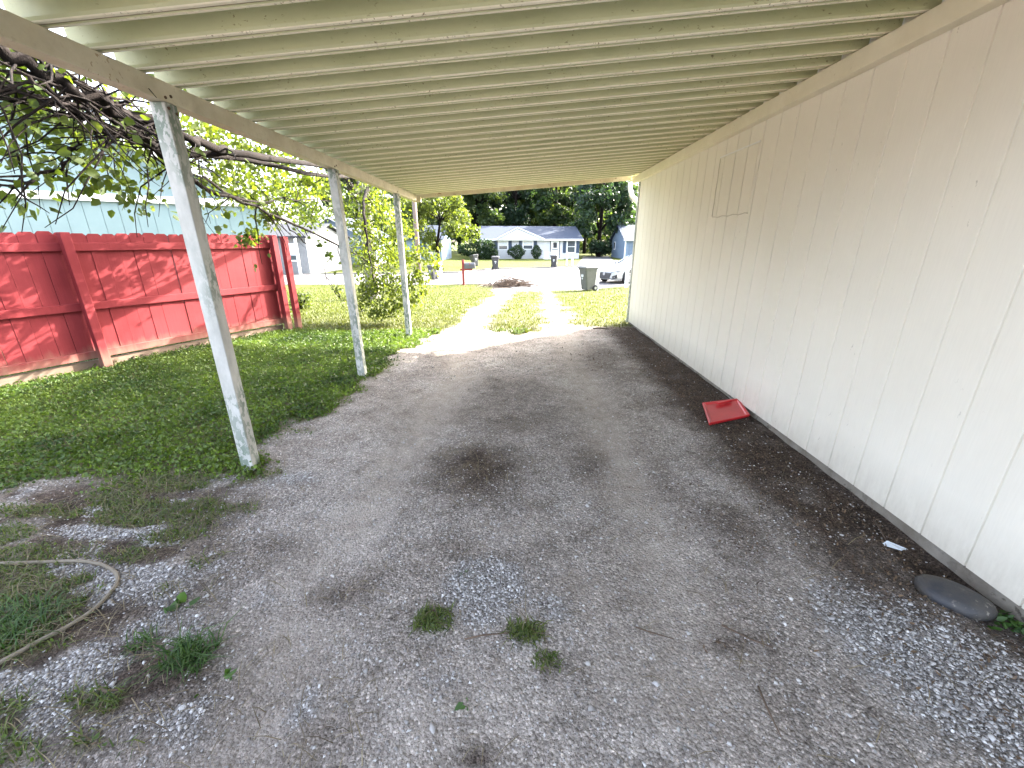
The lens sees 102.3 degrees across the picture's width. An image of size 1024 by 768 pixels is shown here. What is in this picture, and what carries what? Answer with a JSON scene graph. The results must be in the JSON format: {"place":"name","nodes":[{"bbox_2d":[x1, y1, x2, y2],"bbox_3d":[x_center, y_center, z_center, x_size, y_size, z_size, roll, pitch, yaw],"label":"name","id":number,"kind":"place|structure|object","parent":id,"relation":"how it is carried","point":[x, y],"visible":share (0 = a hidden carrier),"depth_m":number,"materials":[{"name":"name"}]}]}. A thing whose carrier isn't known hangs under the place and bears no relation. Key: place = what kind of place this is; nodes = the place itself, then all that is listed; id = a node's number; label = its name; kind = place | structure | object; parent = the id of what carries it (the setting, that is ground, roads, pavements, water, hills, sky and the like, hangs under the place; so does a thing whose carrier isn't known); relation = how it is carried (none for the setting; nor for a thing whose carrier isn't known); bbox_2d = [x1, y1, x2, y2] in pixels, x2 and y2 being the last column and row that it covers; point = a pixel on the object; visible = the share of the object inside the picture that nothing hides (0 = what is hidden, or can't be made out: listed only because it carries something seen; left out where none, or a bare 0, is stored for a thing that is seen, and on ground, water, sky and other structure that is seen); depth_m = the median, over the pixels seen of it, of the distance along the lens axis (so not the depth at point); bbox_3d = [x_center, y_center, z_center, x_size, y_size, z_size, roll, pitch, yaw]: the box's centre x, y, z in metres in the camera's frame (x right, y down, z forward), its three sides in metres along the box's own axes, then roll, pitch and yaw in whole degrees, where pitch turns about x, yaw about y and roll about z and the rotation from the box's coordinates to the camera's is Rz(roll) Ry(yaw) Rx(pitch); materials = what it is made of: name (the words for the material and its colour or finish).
{"place":"outdoors","nodes":[
{"label":"outdoors","id":0,"kind":"place"},
{"bbox_2d":[0,320,563,767],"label":"grass","id":1,"kind":"structure","parent":0,"point":[122,520],"depth_m":2.25,"materials":[{"name":"green plant"}]},
{"bbox_2d":[0,0,638,242],"label":"sky","id":2,"kind":"structure","parent":0,"point":[60,31],"materials":[{"name":"white"}]},
{"bbox_2d":[187,284,632,333],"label":"lawn grass","id":3,"kind":"structure","parent":0,"point":[436,298],"depth_m":10.14,"materials":[{"name":"plant"}]},
{"bbox_2d":[284,266,629,290],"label":"road","id":4,"kind":"structure","parent":0,"point":[561,278],"depth_m":25.83,"materials":[{"name":"grey asphalt"}]},
{"bbox_2d":[427,265,439,278],"bbox_3d":[-4.769,-6.793,25.058,0.503,0.859,0.680,16,25,38],"label":"trash cart","id":5,"kind":"object","parent":4,"relation":"on","point":[432,272],"visible":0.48,"depth_m":24.87,"materials":[{"name":"grey plastic"}]},
{"bbox_2d":[491,256,498,269],"bbox_3d":[-1.364,-9.859,33.606,0.628,1.074,0.849,-2,19,-5],"label":"trash cart","id":6,"kind":"object","parent":4,"relation":"on","point":[495,261],"visible":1,"depth_m":33.30,"materials":[{"name":"grey plastic"}]},
{"bbox_2d":[480,272,551,287],"bbox_3d":[0.106,-5.407,21.482,3.204,0.793,2.914,-13,23,-32],"label":"brush pile","id":7,"kind":"object","parent":4,"relation":"on","point":[513,282],"visible":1,"depth_m":21.26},
{"bbox_2d":[597,255,631,283],"bbox_3d":[7.118,-6.717,23.917,4.770,1.508,2.193,-11,22,-29],"label":"parked car","id":8,"kind":"object","parent":4,"relation":"on","point":[616,271],"visible":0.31,"depth_m":22.64,"materials":[{"name":"grey paint"}]},
{"bbox_2d":[0,243,1023,767],"bbox_3d":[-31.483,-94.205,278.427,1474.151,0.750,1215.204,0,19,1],"label":"ground","id":9,"kind":"structure","parent":0,"point":[480,723],"depth_m":1.90,"materials":[{"name":"grey gravel"}]},
{"bbox_2d":[0,582,91,656],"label":"grass tuft","id":10,"kind":"object","parent":9,"relation":"on","point":[11,615],"visible":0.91,"depth_m":1.71,"materials":[{"name":"green plant"}]},
{"bbox_2d":[0,559,119,663],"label":"garden hose","id":11,"kind":"object","parent":9,"relation":"on","point":[115,572],"visible":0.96,"depth_m":1.86,"materials":[{"name":"beige rubber"}]},
{"bbox_2d":[98,687,124,692],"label":"twig","id":12,"kind":"object","parent":9,"relation":"on","point":[113,690],"visible":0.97,"depth_m":1.46,"materials":[{"name":"wood"}]},
{"bbox_2d":[0,95,276,284],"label":"aqua house","id":13,"kind":"structure","parent":9,"relation":"on","point":[84,216],"depth_m":9.49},
{"bbox_2d":[117,623,171,667],"bbox_3d":[-1.476,1.013,1.629,0.243,0.061,0.170,11,22,28],"label":"grass tuft","id":14,"kind":"object","parent":9,"relation":"on","point":[147,637],"visible":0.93,"depth_m":1.64,"materials":[{"name":"green plant"}]},
{"bbox_2d":[0,231,302,386],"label":"fence","id":15,"kind":"object","parent":9,"relation":"on","point":[66,297],"visible":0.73,"depth_m":5.22,"materials":[{"name":"red wood"}]},
{"bbox_2d":[163,592,199,612],"bbox_3d":[-1.439,0.954,1.806,0.149,0.108,0.083,-9,21,-24],"label":"weed","id":16,"kind":"object","parent":9,"relation":"on","point":[181,597],"visible":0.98,"depth_m":1.80,"materials":[{"name":"green plant"}]},
{"bbox_2d":[127,611,241,692],"bbox_3d":[-1.242,1.014,1.586,0.373,0.098,0.373,-6,20,-16],"label":"grass tuft","id":17,"kind":"object","parent":9,"relation":"on","point":[188,653],"visible":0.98,"depth_m":1.57,"materials":[{"name":"green plant"}]},
{"bbox_2d":[0,36,445,321],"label":"overhanging tree","id":18,"kind":"object","parent":9,"relation":"on","point":[35,95],"visible":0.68,"depth_m":3.25,"materials":[{"name":"green plant"}]},
{"bbox_2d":[224,667,237,680],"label":"weed","id":19,"kind":"object","parent":9,"relation":"on","point":[226,675],"visible":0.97,"depth_m":1.52,"materials":[{"name":"green plant"}]},
{"bbox_2d":[0,326,528,494],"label":"ground cover","id":20,"kind":"object","parent":9,"relation":"on","point":[283,339],"visible":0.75,"depth_m":4.02,"materials":[{"name":"green plant"}]},
{"bbox_2d":[0,426,555,767],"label":"creeping weeds","id":21,"kind":"object","parent":9,"relation":"on","point":[17,744],"visible":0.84,"depth_m":2.09,"materials":[{"name":"green plant"}]},
{"bbox_2d":[289,291,312,308],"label":"bush","id":22,"kind":"object","parent":9,"relation":"on","point":[301,302],"visible":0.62,"depth_m":10.02,"materials":[{"name":"green plant"}]},
{"bbox_2d":[268,223,350,275],"bbox_3d":[-17.638,-10.368,31.734,7.409,3.720,8.800,0,19,1],"label":"white bungalow","id":23,"kind":"object","parent":9,"relation":"on","point":[304,260],"visible":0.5,"depth_m":29.67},
{"bbox_2d":[289,243,299,260],"bbox_3d":[-15.332,-9.182,28.791,0.900,1.200,0.056,0,19,1],"label":"window","id":24,"kind":"structure","parent":23,"relation":"in","point":[291,245],"depth_m":28.78,"materials":[{"name":"white paint"}]},
{"bbox_2d":[309,169,393,238],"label":"tree","id":25,"kind":"object","parent":9,"relation":"on","point":[352,181],"visible":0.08,"depth_m":55.73,"materials":[{"name":"green plant"}]},
{"bbox_2d":[317,216,388,266],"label":"pale blue house","id":26,"kind":"structure","parent":9,"relation":"on","point":[331,221],"depth_m":37.12,"materials":[{"name":"blue"}]},
{"bbox_2d":[386,194,440,242],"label":"tree","id":27,"kind":"object","parent":9,"relation":"on","point":[431,220],"visible":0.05,"depth_m":63.76,"materials":[{"name":"green plant"}]},
{"bbox_2d":[412,202,420,275],"bbox_3d":[-6.336,-11.655,26.761,2.400,10.000,0.314,0,19,1],"label":"post","id":28,"kind":"object","parent":9,"relation":"on","point":[414,210],"visible":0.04,"depth_m":27.11,"materials":[{"name":"white wood"}]},
{"bbox_2d":[403,225,452,259],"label":"blue house","id":29,"kind":"structure","parent":9,"relation":"on","point":[445,253],"depth_m":52.16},
{"bbox_2d":[407,600,455,638],"bbox_3d":[-0.332,0.979,1.725,0.212,0.037,0.207,0,19,1],"label":"grass tuft","id":30,"kind":"object","parent":9,"relation":"on","point":[448,619],"visible":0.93,"depth_m":1.72,"materials":[{"name":"green plant"}]},
{"bbox_2d":[427,207,451,224],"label":"tree","id":31,"kind":"object","parent":9,"relation":"on","point":[437,220],"visible":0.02,"depth_m":72.15,"materials":[{"name":"green plant"}]},
{"bbox_2d":[438,262,441,278],"bbox_3d":[-4.457,-6.911,25.691,0.220,1.330,0.220,0,19,1],"label":"marker post","id":32,"kind":"object","parent":9,"relation":"on","point":[440,272],"visible":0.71,"depth_m":25.59,"materials":[{"name":"white paint"}]},
{"bbox_2d":[400,195,483,263],"bbox_3d":[-6.806,-14.393,38.470,8.280,6.942,6.901,0,19,1],"label":"yellow tree","id":33,"kind":"object","parent":9,"relation":"on","point":[457,221],"visible":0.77,"depth_m":37.31,"materials":[{"name":"green plant"}]},
{"bbox_2d":[283,265,608,274],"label":"kerb","id":34,"kind":"structure","parent":9,"relation":"on","point":[450,272],"depth_m":31.75,"materials":[{"name":"concrete"}]},
{"bbox_2d":[266,155,637,252],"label":"wood","id":35,"kind":"object","parent":9,"relation":"on","point":[589,240],"visible":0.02,"depth_m":104.62,"materials":[{"name":"green plant"}]},
{"bbox_2d":[454,697,468,710],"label":"weed","id":36,"kind":"object","parent":9,"relation":"on","point":[460,705],"visible":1,"depth_m":1.38,"materials":[{"name":"green plant"}]},
{"bbox_2d":[460,260,474,284],"bbox_3d":[-2.362,-5.810,22.091,0.800,1.600,0.240,0,19,1],"label":"mailbox","id":37,"kind":"object","parent":9,"relation":"on","point":[468,266],"visible":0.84,"depth_m":21.87,"materials":[{"name":"red paint"}]},
{"bbox_2d":[453,195,488,253],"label":"tree","id":38,"kind":"object","parent":9,"relation":"on","point":[459,239],"visible":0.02,"depth_m":77.77,"materials":[{"name":"green plant"}]},
{"bbox_2d":[469,254,477,265],"bbox_3d":[-3.498,-11.484,38.388,0.628,1.074,0.849,-19,17,-29],"label":"trash cart","id":39,"kind":"object","parent":9,"relation":"on","point":[474,258],"visible":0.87,"depth_m":38.12,"materials":[{"name":"grey plastic"}]},
{"bbox_2d":[458,238,498,258],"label":"hedge","id":40,"kind":"object","parent":9,"relation":"on","point":[469,245],"visible":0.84,"depth_m":53.31,"materials":[{"name":"green plant"}]},
{"bbox_2d":[452,191,506,252],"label":"tree","id":41,"kind":"object","parent":9,"relation":"on","point":[484,214],"visible":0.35,"depth_m":64.64,"materials":[{"name":"green plant"}]},
{"bbox_2d":[465,632,508,639],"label":"twig","id":42,"kind":"object","parent":9,"relation":"on","point":[476,636],"visible":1,"depth_m":1.63,"materials":[{"name":"wood"}]},
{"bbox_2d":[483,246,498,259],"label":"shrub","id":43,"kind":"object","parent":9,"relation":"on","point":[486,256],"visible":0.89,"depth_m":53.16,"materials":[{"name":"green plant"}]},
{"bbox_2d":[474,192,518,225],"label":"tree","id":44,"kind":"object","parent":9,"relation":"on","point":[502,210],"visible":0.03,"depth_m":86.34,"materials":[{"name":"green plant"}]},
{"bbox_2d":[0,0,1009,470],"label":"carport","id":45,"kind":"object","parent":9,"relation":"on","point":[414,100],"visible":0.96,"depth_m":2.41,"materials":[{"name":"paint"}]},
{"bbox_2d":[486,189,535,225],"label":"tree","id":46,"kind":"object","parent":9,"relation":"on","point":[521,216],"visible":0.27,"depth_m":68.55,"materials":[{"name":"green plant"}]},
{"bbox_2d":[0,326,1023,766],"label":"leaf litter","id":47,"kind":"object","parent":9,"relation":"on","point":[988,656],"visible":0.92,"depth_m":2.32,"materials":[{"name":"brown plant"}]},
{"bbox_2d":[0,392,1023,767],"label":"dry straw","id":48,"kind":"object","parent":9,"relation":"on","point":[236,598],"visible":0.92,"depth_m":1.85,"materials":[{"name":"beige plant"}]},
{"bbox_2d":[507,244,525,258],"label":"shrub","id":49,"kind":"object","parent":9,"relation":"on","point":[520,254],"visible":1,"depth_m":53.62,"materials":[{"name":"green plant"}]},
{"bbox_2d":[500,612,553,647],"bbox_3d":[0.059,0.989,1.655,0.233,0.031,0.173,0,19,1],"label":"grass tuft","id":50,"kind":"object","parent":9,"relation":"on","point":[521,625],"visible":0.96,"depth_m":1.66,"materials":[{"name":"green plant"}]},
{"bbox_2d":[478,226,583,258],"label":"white house","id":51,"kind":"structure","parent":9,"relation":"on","point":[560,241],"depth_m":55.62,"materials":[{"name":"paint"}]},
{"bbox_2d":[494,241,511,249],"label":"window","id":52,"kind":"structure","parent":51,"relation":"in","point":[502,245],"depth_m":54.89,"materials":[{"name":"white glass"}]},
{"bbox_2d":[519,241,536,249],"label":"window","id":53,"kind":"structure","parent":51,"relation":"in","point":[528,244],"depth_m":55.23,"materials":[{"name":"white glass"}]},
{"bbox_2d":[550,241,559,257],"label":"door","id":54,"kind":"structure","parent":51,"relation":"in","point":[554,245],"depth_m":55.71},
{"bbox_2d":[563,241,579,252],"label":"window","id":55,"kind":"structure","parent":51,"relation":"in","point":[571,245],"depth_m":55.89,"materials":[{"name":"white glass"}]},
{"bbox_2d":[531,245,541,258],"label":"shrub","id":56,"kind":"object","parent":9,"relation":"on","point":[536,252],"visible":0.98,"depth_m":54.44,"materials":[{"name":"green plant"}]},
{"bbox_2d":[511,186,562,225],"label":"tree","id":57,"kind":"object","parent":9,"relation":"on","point":[531,222],"visible":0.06,"depth_m":73.79,"materials":[{"name":"green plant"}]},
{"bbox_2d":[530,641,563,674],"bbox_3d":[0.131,1.031,1.538,0.139,0.034,0.124,5,20,15],"label":"grass tuft","id":58,"kind":"object","parent":9,"relation":"on","point":[546,657],"visible":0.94,"depth_m":1.54,"materials":[{"name":"green plant"}]},
{"bbox_2d":[550,255,557,266],"bbox_3d":[3.741,-10.933,36.714,0.628,1.074,0.849,3,19,9],"label":"trash cart","id":59,"kind":"object","parent":9,"relation":"on","point":[553,260],"visible":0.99,"depth_m":36.39,"materials":[{"name":"grey plastic"}]},
{"bbox_2d":[531,185,579,225],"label":"tree","id":60,"kind":"object","parent":9,"relation":"on","point":[545,199],"visible":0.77,"depth_m":64.64,"materials":[{"name":"green plant"}]},
{"bbox_2d":[566,252,572,264],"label":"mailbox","id":61,"kind":"object","parent":9,"relation":"on","point":[567,253],"visible":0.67,"depth_m":40.30,"materials":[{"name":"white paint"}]},
{"bbox_2d":[562,183,607,253],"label":"tree","id":62,"kind":"object","parent":9,"relation":"on","point":[597,186],"visible":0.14,"depth_m":76.57,"materials":[{"name":"green plant"}]},
{"bbox_2d":[578,265,599,290],"bbox_3d":[3.584,-4.958,19.315,0.892,1.138,0.660,-9,21,-25],"label":"trash cart","id":63,"kind":"object","parent":9,"relation":"on","point":[588,273],"visible":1,"depth_m":19.09,"materials":[{"name":"grey plastic"}]},
{"bbox_2d":[572,205,614,251],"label":"tree","id":64,"kind":"object","parent":9,"relation":"on","point":[607,212],"visible":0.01,"depth_m":92.58,"materials":[{"name":"green plant"}]},
{"bbox_2d":[595,272,599,290],"bbox_3d":[4.009,-4.691,19.485,0.180,1.140,0.180,0,19,1],"label":"marker post","id":65,"kind":"object","parent":9,"relation":"on","point":[597,280],"visible":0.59,"depth_m":19.35,"materials":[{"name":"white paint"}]},
{"bbox_2d":[568,177,638,256],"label":"tree","id":66,"kind":"object","parent":9,"relation":"on","point":[612,195],"visible":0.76,"depth_m":57.83,"materials":[{"name":"green plant"}]},
{"bbox_2d":[602,176,637,237],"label":"tree","id":67,"kind":"object","parent":9,"relation":"on","point":[607,230],"visible":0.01,"depth_m":70.71,"materials":[{"name":"green plant"}]},
{"bbox_2d":[610,225,634,258],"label":"garage","id":68,"kind":"structure","parent":9,"relation":"on","point":[622,238],"depth_m":56.59,"materials":[{"name":"blue"}]},
{"bbox_2d":[628,242,632,256],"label":"garage door","id":69,"kind":"structure","parent":68,"relation":"in","point":[630,249],"depth_m":54.86,"materials":[{"name":"blue"}]},
{"bbox_2d":[623,257,631,287],"bbox_3d":[5.806,-5.448,20.798,0.360,1.760,0.532,0,19,1],"label":"mailbox","id":70,"kind":"object","parent":9,"relation":"on","point":[627,262],"visible":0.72,"depth_m":20.68,"materials":[{"name":"white paint"}]},
{"bbox_2d":[636,626,673,638],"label":"twig","id":71,"kind":"object","parent":9,"relation":"on","point":[653,632],"visible":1,"depth_m":1.67,"materials":[{"name":"brown wood"}]},
{"bbox_2d":[702,398,749,424],"bbox_3d":[1.935,0.233,3.796,0.652,0.076,0.351,-7,20,-19],"label":"red lid","id":72,"kind":"object","parent":9,"relation":"on","point":[719,411],"visible":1,"depth_m":3.77,"materials":[{"name":"plastic"}]},
{"bbox_2d":[722,624,772,647],"bbox_3d":[0.938,1.013,1.653,0.181,0.018,0.019,14,23,34],"label":"twig","id":73,"kind":"object","parent":9,"relation":"on","point":[724,626],"visible":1,"depth_m":1.65,"materials":[{"name":"brown wood"}]},
{"bbox_2d":[757,685,781,736],"bbox_3d":[0.864,1.098,1.392,0.012,0.014,0.162,2,19,6],"label":"twig","id":74,"kind":"object","parent":9,"relation":"on","point":[763,699],"visible":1,"depth_m":1.39,"materials":[{"name":"brown wood"}]},
{"bbox_2d":[625,0,1023,622],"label":"house","id":75,"kind":"structure","parent":9,"relation":"on","point":[830,282],"depth_m":2.38,"materials":[{"name":"beige paint"}]},
{"bbox_2d":[873,519,886,540],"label":"twig","id":76,"kind":"object","parent":9,"relation":"on","point":[879,529],"visible":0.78,"depth_m":2.29,"materials":[{"name":"brown wood"}]},
{"bbox_2d":[883,541,905,550],"bbox_3d":[1.992,0.844,2.152,0.054,0.018,0.091,-15,24,-36],"label":"paper scrap","id":77,"kind":"object","parent":9,"relation":"on","point":[893,545],"visible":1,"depth_m":2.15,"materials":[{"name":"white paper"}]},
{"bbox_2d":[914,574,997,620],"bbox_3d":[1.963,0.947,1.834,0.158,0.082,0.262,-17,25,-40],"label":"stone slab","id":78,"kind":"object","parent":9,"relation":"on","point":[964,601],"depth_m":1.80,"materials":[{"name":"stone"}]},
{"bbox_2d":[987,610,1023,639],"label":"weed","id":79,"kind":"object","parent":9,"relation":"on","point":[1016,624],"visible":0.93,"depth_m":1.73,"materials":[{"name":"green plant"}]},
{"bbox_2d":[578,256,614,265],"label":"driveway","id":80,"kind":"structure","parent":0,"point":[595,260],"depth_m":48.00,"materials":[{"name":"concrete"}]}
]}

